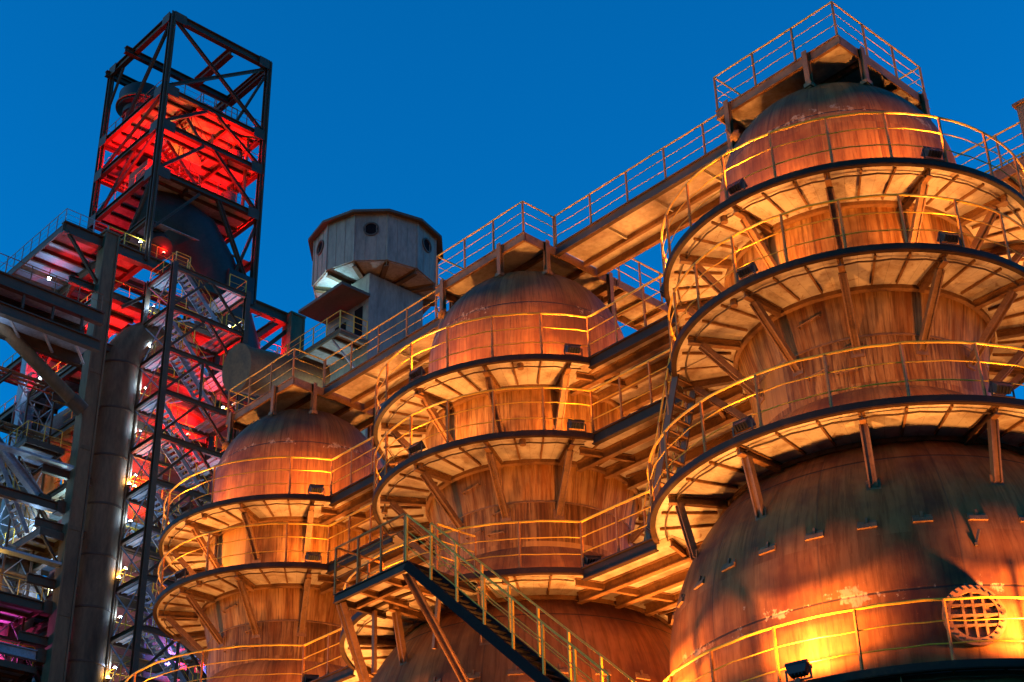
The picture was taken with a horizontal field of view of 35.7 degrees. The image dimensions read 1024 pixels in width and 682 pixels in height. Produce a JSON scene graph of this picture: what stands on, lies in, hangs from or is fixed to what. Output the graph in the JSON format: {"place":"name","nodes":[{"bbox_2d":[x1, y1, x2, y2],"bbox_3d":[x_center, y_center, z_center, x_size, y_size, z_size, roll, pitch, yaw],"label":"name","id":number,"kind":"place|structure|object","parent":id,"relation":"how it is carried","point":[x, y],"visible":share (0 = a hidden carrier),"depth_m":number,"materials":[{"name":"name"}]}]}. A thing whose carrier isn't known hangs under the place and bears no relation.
{"place":"outdoors","nodes":[
{"label":"outdoors","id":0,"kind":"place"},
{"bbox_2d":[0,253,104,367],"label":"conveyor bridge","id":1,"kind":"structure","parent":0,"point":[44,321],"depth_m":99.26,"materials":[{"name":"metal"}]},
{"bbox_2d":[0,0,1023,598],"label":"sky","id":2,"kind":"structure","parent":0,"point":[451,115],"materials":[{"name":"blue"}]},
{"label":"ground","id":3,"kind":"structure","parent":0,"visible":0},
{"bbox_2d":[0,352,41,525],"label":"furnace column","id":4,"kind":"structure","parent":3,"relation":"on","point":[26,368],"depth_m":108.40,"materials":[{"name":"grey metal"}]},
{"bbox_2d":[26,298,90,681],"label":"frame bracing","id":5,"kind":"object","parent":4,"relation":"attached to","point":[56,493],"visible":0.21,"depth_m":101.56,"materials":[{"name":"metal"}]},
{"bbox_2d":[0,372,54,681],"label":"lattice mast","id":6,"kind":"object","parent":3,"relation":"on","point":[31,472],"visible":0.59,"depth_m":99.97,"materials":[{"name":"metal"}]},
{"bbox_2d":[0,420,64,485],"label":"side platform","id":7,"kind":"structure","parent":6,"relation":"attached to","point":[39,447],"depth_m":99.69,"materials":[{"name":"blue paint"}]},
{"bbox_2d":[0,366,78,649],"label":"pipe rack","id":8,"kind":"object","parent":6,"relation":"attached to","point":[6,376],"visible":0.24,"depth_m":101.89,"materials":[{"name":"metal"}]},
{"bbox_2d":[0,408,74,681],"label":"bleeder pipe","id":9,"kind":"object","parent":3,"relation":"on","point":[59,419],"visible":0.14,"depth_m":100.80,"materials":[{"name":"grey metal"}]},
{"bbox_2d":[41,229,120,681],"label":"furnace column","id":10,"kind":"structure","parent":3,"relation":"on","point":[59,630],"depth_m":98.55,"materials":[{"name":"grey metal"}]},
{"bbox_2d":[0,641,46,665],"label":"cross beam","id":11,"kind":"structure","parent":10,"relation":"attached to","point":[37,656],"depth_m":92.28,"materials":[{"name":"grey metal"}]},
{"bbox_2d":[0,639,37,681],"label":"side platform","id":12,"kind":"structure","parent":11,"relation":"attached to","point":[10,670],"depth_m":92.53,"materials":[{"name":"blue paint"}]},
{"bbox_2d":[0,590,52,616],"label":"cross beam","id":13,"kind":"structure","parent":10,"relation":"attached to","point":[43,608],"depth_m":93.67,"materials":[{"name":"metal"}]},
{"bbox_2d":[0,574,43,628],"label":"side platform","id":14,"kind":"structure","parent":13,"relation":"attached to","point":[9,613],"depth_m":95.48,"materials":[{"name":"blue paint"}]},
{"bbox_2d":[0,526,63,600],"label":"service platform","id":15,"kind":"structure","parent":13,"relation":"on","point":[41,541],"depth_m":97.06,"materials":[{"name":"blue paint"}]},
{"bbox_2d":[0,456,29,537],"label":"side stair","id":16,"kind":"object","parent":15,"relation":"on","point":[22,523],"visible":0.81,"depth_m":97.22,"materials":[{"name":"grey metal"}]},
{"bbox_2d":[0,545,61,567],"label":"cable tray","id":17,"kind":"object","parent":15,"relation":"attached to","point":[28,556],"visible":1,"depth_m":93.88,"materials":[{"name":"blue paint"}]},
{"bbox_2d":[0,485,65,516],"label":"cross beam","id":18,"kind":"structure","parent":10,"relation":"attached to","point":[57,507],"depth_m":96.66,"materials":[{"name":"metal"}]},
{"bbox_2d":[0,442,73,470],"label":"cable tray","id":19,"kind":"object","parent":10,"relation":"attached to","point":[35,457],"visible":1,"depth_m":96.81,"materials":[{"name":"blue paint"}]},
{"bbox_2d":[0,323,88,415],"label":"diagonal tube","id":20,"kind":"object","parent":10,"relation":"attached to","point":[76,404],"visible":1,"depth_m":99.08,"materials":[{"name":"metal"}]},
{"bbox_2d":[25,572,159,625],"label":"furnace floor","id":21,"kind":"structure","parent":10,"relation":"attached to","point":[40,580],"depth_m":96.08,"materials":[{"name":"blue paint"}]},
{"bbox_2d":[33,516,159,599],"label":"furnace floor","id":22,"kind":"structure","parent":10,"relation":"attached to","point":[47,524],"depth_m":96.91,"materials":[{"name":"blue paint"}]},
{"bbox_2d":[0,437,51,509],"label":"diagonal strut","id":23,"kind":"object","parent":22,"relation":"on","point":[21,473],"visible":0.73,"depth_m":97.59,"materials":[{"name":"blue paint"}]},
{"bbox_2d":[17,630,205,681],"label":"furnace floor","id":24,"kind":"structure","parent":10,"relation":"attached to","point":[32,638],"depth_m":96.41,"materials":[{"name":"blue paint"}]},
{"bbox_2d":[41,463,194,522],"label":"furnace floor","id":25,"kind":"structure","parent":10,"relation":"attached to","point":[53,471],"depth_m":98.76,"materials":[{"name":"blue paint"}]},
{"bbox_2d":[35,392,232,485],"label":"furnace floor","id":26,"kind":"structure","parent":10,"relation":"attached to","point":[57,398],"depth_m":104.56,"materials":[{"name":"metal"}]},
{"bbox_2d":[38,220,287,358],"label":"furnace girder","id":27,"kind":"object","parent":10,"relation":"attached to","point":[276,317],"visible":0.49,"depth_m":111.21,"materials":[{"name":"metal"}]},
{"bbox_2d":[0,208,188,302],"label":"service platform","id":28,"kind":"structure","parent":27,"relation":"attached to","point":[56,252],"depth_m":109.47,"materials":[{"name":"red metal"}]},
{"bbox_2d":[0,275,280,402],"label":"furnace floor","id":29,"kind":"structure","parent":27,"relation":"on","point":[120,318],"depth_m":109.91,"materials":[{"name":"metal"}]},
{"bbox_2d":[32,362,214,681],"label":"blast furnace","id":30,"kind":"object","parent":3,"relation":"on","point":[195,417],"visible":0.09,"depth_m":105.08,"materials":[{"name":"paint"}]},
{"bbox_2d":[126,504,143,532],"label":"side stair","id":31,"kind":"object","parent":30,"relation":"attached to","point":[132,531],"visible":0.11,"depth_m":102.75,"materials":[{"name":"metal"}]},
{"bbox_2d":[87,10,272,321],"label":"furnace head frame","id":32,"kind":"object","parent":30,"relation":"on","point":[211,172],"visible":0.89,"depth_m":119.55,"materials":[{"name":"metal"}]},
{"bbox_2d":[115,82,156,121],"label":"charging hopper","id":33,"kind":"object","parent":32,"relation":"on","point":[127,94],"visible":0.43,"depth_m":123.28,"materials":[{"name":"metal"}]},
{"bbox_2d":[137,190,259,439],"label":"uptake duct","id":34,"kind":"object","parent":32,"relation":"attached to","point":[209,254],"visible":0.36,"depth_m":114.18,"materials":[{"name":"metal"}]},
{"bbox_2d":[196,93,237,117],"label":"hoist frame","id":35,"kind":"object","parent":32,"relation":"on","point":[217,105],"visible":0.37,"depth_m":123.52,"materials":[{"name":"metal"}]},
{"bbox_2d":[65,322,199,681],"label":"downcomer pipe","id":36,"kind":"object","parent":3,"relation":"on","point":[92,631],"visible":0.72,"depth_m":99.18,"materials":[{"name":"metal"}]},
{"bbox_2d":[138,442,168,676],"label":"riser pipe","id":37,"kind":"object","parent":3,"relation":"on","point":[151,562],"visible":0.17,"depth_m":101.00,"materials":[{"name":"metal"}]},
{"bbox_2d":[109,251,250,681],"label":"stair tower","id":38,"kind":"structure","parent":3,"relation":"on","point":[225,339],"depth_m":103.38,"materials":[{"name":"metal"}]},
{"bbox_2d":[203,490,211,674],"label":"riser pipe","id":39,"kind":"object","parent":3,"relation":"on","point":[205,668],"visible":0.01,"depth_m":100.61,"materials":[{"name":"metal"}]},
{"bbox_2d":[126,520,160,535],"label":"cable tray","id":40,"kind":"object","parent":39,"relation":"attached to","point":[139,526],"visible":0.08,"depth_m":101.75,"materials":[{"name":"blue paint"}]},
{"bbox_2d":[212,401,222,480],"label":"furnace column","id":41,"kind":"structure","parent":3,"relation":"on","point":[217,405],"depth_m":120.11,"materials":[{"name":"metal"}]},
{"bbox_2d":[0,331,255,448],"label":"furnace floor","id":42,"kind":"structure","parent":41,"relation":"on","point":[72,382],"depth_m":111.29,"materials":[{"name":"metal"}]},
{"bbox_2d":[222,343,329,400],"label":"hot blast duct","id":43,"kind":"object","parent":3,"relation":"on","point":[242,361],"visible":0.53,"depth_m":97.20,"materials":[{"name":"metal"}]},
{"bbox_2d":[281,311,305,356],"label":"furnace column","id":44,"kind":"structure","parent":3,"relation":"on","point":[294,327],"depth_m":115.95,"materials":[{"name":"grey metal"}]},
{"bbox_2d":[275,208,442,466],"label":"lookout cabin","id":45,"kind":"object","parent":3,"relation":"on","point":[372,269],"visible":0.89,"depth_m":101.19,"materials":[{"name":"grey metal"}]},
{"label":"concrete pavement","id":46,"kind":"structure","parent":0,"visible":0},
{"bbox_2d":[204,409,382,681],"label":"hot stove","id":47,"kind":"object","parent":46,"relation":"on","point":[301,433],"visible":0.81,"depth_m":52.88,"materials":[{"name":"metal"}]},
{"bbox_2d":[124,644,305,681],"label":"ring gallery","id":48,"kind":"object","parent":47,"relation":"attached to","point":[166,659],"visible":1,"depth_m":48.26,"materials":[{"name":"metal"}]},
{"bbox_2d":[302,674,318,681],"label":"floodlight","id":49,"kind":"object","parent":48,"relation":"attached to","point":[308,677],"visible":0.8,"depth_m":47.76,"materials":[{"name":"black metal"}]},
{"bbox_2d":[301,628,378,681],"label":"gallery bridge","id":50,"kind":"structure","parent":48,"relation":"attached to","point":[346,674],"depth_m":46.85,"materials":[{"name":"metal"}]},
{"bbox_2d":[153,523,352,665],"bbox_3d":[-7.472,9.596,54.455,9.514,3.148,9.452,24,-39,-36],"label":"ring gallery","id":51,"kind":"object","parent":47,"relation":"attached to","point":[181,606],"visible":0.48,"depth_m":51.72,"materials":[{"name":"metal"}]},
{"bbox_2d":[175,568,188,581],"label":"floodlight","id":52,"kind":"object","parent":51,"relation":"on","point":[183,573],"visible":1,"depth_m":51.58,"materials":[{"name":"black metal"}]},
{"bbox_2d":[305,552,321,562],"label":"floodlight","id":53,"kind":"object","parent":51,"relation":"on","point":[312,556],"visible":1,"depth_m":50.61,"materials":[{"name":"black metal"}]},
{"bbox_2d":[318,503,434,594],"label":"gallery bridge","id":54,"kind":"structure","parent":51,"relation":"attached to","point":[387,560],"depth_m":50.10,"materials":[{"name":"metal"}]},
{"bbox_2d":[158,456,385,577],"bbox_3d":[-7.527,7.512,55.684,9.550,3.048,9.488,24,-39,-36],"label":"ring gallery","id":55,"kind":"object","parent":47,"relation":"attached to","point":[238,511],"visible":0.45,"depth_m":52.82,"materials":[{"name":"metal"}]},
{"bbox_2d":[180,501,194,514],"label":"floodlight","id":56,"kind":"object","parent":55,"relation":"on","point":[185,507],"visible":1,"depth_m":52.77,"materials":[{"name":"black metal"}]},
{"bbox_2d":[308,484,324,494],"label":"floodlight","id":57,"kind":"object","parent":55,"relation":"on","point":[316,488],"visible":1,"depth_m":51.80,"materials":[{"name":"black metal"}]},
{"bbox_2d":[319,436,395,539],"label":"gallery bridge","id":58,"kind":"structure","parent":55,"relation":"attached to","point":[349,499],"depth_m":51.77,"materials":[{"name":"metal"}]},
{"bbox_2d":[225,348,377,451],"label":"dome platform","id":59,"kind":"structure","parent":47,"relation":"on","point":[292,392],"depth_m":57.75,"materials":[{"name":"metal"}]},
{"bbox_2d":[323,290,448,411],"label":"dome walkway","id":60,"kind":"structure","parent":59,"relation":"attached to","point":[356,383],"depth_m":55.69,"materials":[{"name":"metal"}]},
{"bbox_2d":[371,271,671,681],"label":"hot stove","id":61,"kind":"object","parent":46,"relation":"on","point":[634,645],"visible":0.62,"depth_m":44.26,"materials":[{"name":"metal"}]},
{"bbox_2d":[333,513,476,681],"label":"stair landing","id":62,"kind":"object","parent":61,"relation":"attached to","point":[382,585],"visible":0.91,"depth_m":40.68,"materials":[{"name":"metal"}]},
{"bbox_2d":[403,514,635,681],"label":"long stair","id":63,"kind":"object","parent":62,"relation":"attached to","point":[535,666],"visible":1,"depth_m":36.52,"materials":[{"name":"black metal"}]},
{"bbox_2d":[339,520,675,669],"bbox_3d":[0.737,8.721,44.789,11.147,3.087,11.032,24,-39,-36],"label":"ring gallery","id":64,"kind":"object","parent":61,"relation":"attached to","point":[397,626],"visible":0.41,"depth_m":41.44,"materials":[{"name":"metal"}]},
{"bbox_2d":[582,554,601,565],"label":"floodlight","id":65,"kind":"object","parent":64,"relation":"attached to","point":[587,559],"visible":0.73,"depth_m":40.31,"materials":[{"name":"black metal"}]},
{"bbox_2d":[373,312,649,467],"bbox_3d":[0.584,2.899,48.221,9.550,3.048,9.430,24,-39,-36],"label":"ring gallery","id":66,"kind":"object","parent":61,"relation":"attached to","point":[490,373],"visible":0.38,"depth_m":45.39,"materials":[{"name":"metal"}]},
{"bbox_2d":[409,366,425,382],"bbox_3d":[-2.736,0.951,45.419,0.540,0.377,0.324,-27,-39,36],"label":"floodlight","id":67,"kind":"object","parent":66,"relation":"on","point":[417,372],"visible":1,"depth_m":45.33,"materials":[{"name":"black metal"}]},
{"bbox_2d":[564,343,582,355],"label":"floodlight","id":68,"kind":"object","parent":66,"relation":"on","point":[572,348],"visible":1,"depth_m":44.34,"materials":[{"name":"black metal"}]},
{"bbox_2d":[372,386,666,564],"bbox_3d":[0.639,4.984,46.992,9.514,3.148,9.394,24,-39,-36],"label":"ring gallery","id":69,"kind":"object","parent":61,"relation":"attached to","point":[414,486],"visible":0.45,"depth_m":44.32,"materials":[{"name":"metal"}]},
{"bbox_2d":[408,440,425,457],"bbox_3d":[-2.672,2.998,44.225,0.540,0.376,0.329,-27,-39,36],"label":"floodlight","id":70,"kind":"object","parent":69,"relation":"on","point":[416,447],"visible":1,"depth_m":44.13,"materials":[{"name":"black metal"}]},
{"bbox_2d":[567,419,586,431],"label":"floodlight","id":71,"kind":"object","parent":69,"relation":"on","point":[575,424],"visible":1,"depth_m":43.15,"materials":[{"name":"black metal"}]},
{"bbox_2d":[435,200,616,326],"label":"dome platform","id":72,"kind":"structure","parent":61,"relation":"on","point":[523,250],"depth_m":50.22,"materials":[{"name":"metal"}]},
{"bbox_2d":[596,258,670,330],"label":"cross walkway","id":73,"kind":"structure","parent":72,"relation":"attached to","point":[621,289],"depth_m":52.39,"materials":[{"name":"metal"}]},
{"bbox_2d":[554,114,729,277],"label":"dome walkway","id":74,"kind":"structure","parent":72,"relation":"attached to","point":[625,232],"depth_m":48.00,"materials":[{"name":"metal"}]},
{"bbox_2d":[670,82,1023,681],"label":"hot stove","id":75,"kind":"object","parent":46,"relation":"on","point":[928,519],"visible":0.68,"depth_m":33.21,"materials":[{"name":"metal"}]},
{"bbox_2d":[713,1,931,154],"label":"dome platform","id":76,"kind":"structure","parent":75,"relation":"on","point":[837,58],"depth_m":42.68,"materials":[{"name":"metal"}]},
{"bbox_2d":[647,340,1023,562],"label":"ring gallery","id":77,"kind":"object","parent":75,"relation":"attached to","point":[695,498],"visible":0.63,"depth_m":33.96,"materials":[{"name":"metal"}]},
{"bbox_2d":[570,490,703,625],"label":"gallery bridge","id":78,"kind":"structure","parent":77,"relation":"attached to","point":[650,574],"depth_m":40.16,"materials":[{"name":"metal"}]},
{"bbox_2d":[646,521,650,534],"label":"floodlight","id":79,"kind":"object","parent":77,"relation":"attached to","point":[648,528],"visible":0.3,"depth_m":38.55,"materials":[{"name":"black metal"}]},
{"bbox_2d":[732,415,755,437],"bbox_3d":[4.947,1.821,34.079,0.540,0.376,0.329,-27,-39,36],"label":"floodlight","id":80,"kind":"object","parent":77,"relation":"on","point":[744,423],"visible":1,"depth_m":34.00,"materials":[{"name":"black metal"}]},
{"bbox_2d":[988,381,1015,397],"bbox_3d":[10.141,1.001,32.920,0.540,0.376,0.329,6,-31,-12],"label":"floodlight","id":81,"kind":"object","parent":77,"relation":"on","point":[1000,387],"visible":1,"depth_m":32.84,"materials":[{"name":"black metal"}]},
{"bbox_2d":[660,111,1023,320],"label":"ring gallery","id":82,"kind":"object","parent":75,"relation":"attached to","point":[736,213],"visible":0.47,"depth_m":38.05,"materials":[{"name":"metal"}]},
{"bbox_2d":[569,274,697,414],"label":"gallery bridge","id":83,"kind":"structure","parent":82,"relation":"attached to","point":[646,342],"depth_m":44.33,"materials":[{"name":"metal"}]},
{"bbox_2d":[660,284,664,297],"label":"floodlight","id":84,"kind":"object","parent":82,"relation":"on","point":[662,291],"visible":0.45,"depth_m":41.78,"materials":[{"name":"black metal"}]},
{"bbox_2d":[726,178,747,198],"bbox_3d":[5.355,-3.651,37.974,0.540,0.377,0.324,-27,-39,36],"label":"floodlight","id":85,"kind":"object","parent":82,"relation":"on","point":[736,186],"visible":1,"depth_m":37.89,"materials":[{"name":"black metal"}]},
{"bbox_2d":[921,146,944,160],"bbox_3d":[9.799,-4.353,36.982,0.540,0.377,0.324,6,-31,-12],"label":"floodlight","id":86,"kind":"object","parent":82,"relation":"on","point":[932,153],"visible":1,"depth_m":36.90,"materials":[{"name":"black metal"}]},
{"bbox_2d":[662,595,1023,681],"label":"ring gallery","id":87,"kind":"object","parent":75,"relation":"attached to","point":[963,669],"visible":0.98,"depth_m":29.90,"materials":[{"name":"metal"}]},
{"bbox_2d":[784,659,812,681],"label":"floodlight","id":88,"kind":"object","parent":87,"relation":"attached to","point":[798,669],"visible":1,"depth_m":29.98,"materials":[{"name":"black metal"}]},
{"bbox_2d":[667,193,1023,428],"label":"ring gallery","id":89,"kind":"object","parent":75,"relation":"attached to","point":[730,323],"visible":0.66,"depth_m":36.91,"materials":[{"name":"metal"}]},
{"bbox_2d":[576,349,753,489],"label":"gallery bridge","id":90,"kind":"structure","parent":89,"relation":"attached to","point":[627,442],"depth_m":43.01,"materials":[{"name":"metal"}]},
{"bbox_2d":[667,360,671,376],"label":"floodlight","id":91,"kind":"object","parent":89,"relation":"on","point":[669,368],"visible":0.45,"depth_m":40.57,"materials":[{"name":"black metal"}]},
{"bbox_2d":[643,339,733,540],"bbox_3d":[4.500,2.397,39.823,1.150,5.250,2.845,24,-39,-36],"label":"ladder stair","id":92,"kind":"object","parent":89,"relation":"attached to","point":[673,393],"visible":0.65,"depth_m":40.11,"materials":[{"name":"metal"}]},
{"bbox_2d":[736,261,757,282],"bbox_3d":[5.420,-1.604,36.780,0.540,0.376,0.329,-27,-39,36],"label":"floodlight","id":93,"kind":"object","parent":89,"relation":"on","point":[747,270],"visible":1,"depth_m":36.70,"materials":[{"name":"black metal"}]},
{"bbox_2d":[937,231,961,246],"bbox_3d":[9.849,-2.303,35.791,0.540,0.376,0.329,6,-31,-12],"label":"floodlight","id":94,"kind":"object","parent":89,"relation":"on","point":[946,238],"visible":1,"depth_m":35.71,"materials":[{"name":"black metal"}]},
{"bbox_2d":[1011,98,1023,138],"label":"valve housing","id":95,"kind":"object","parent":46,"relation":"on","point":[1018,106],"visible":1,"depth_m":44.84,"materials":[{"name":"metal"}]},
{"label":"cross walkway","id":96,"kind":"object","parent":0,"visible":0},
{"bbox_2d":[954,122,1023,193],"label":"walkway","id":97,"kind":"structure","parent":96,"relation":"attached to","point":[1009,169],"depth_m":46.61,"materials":[{"name":"metal"}]}
]}

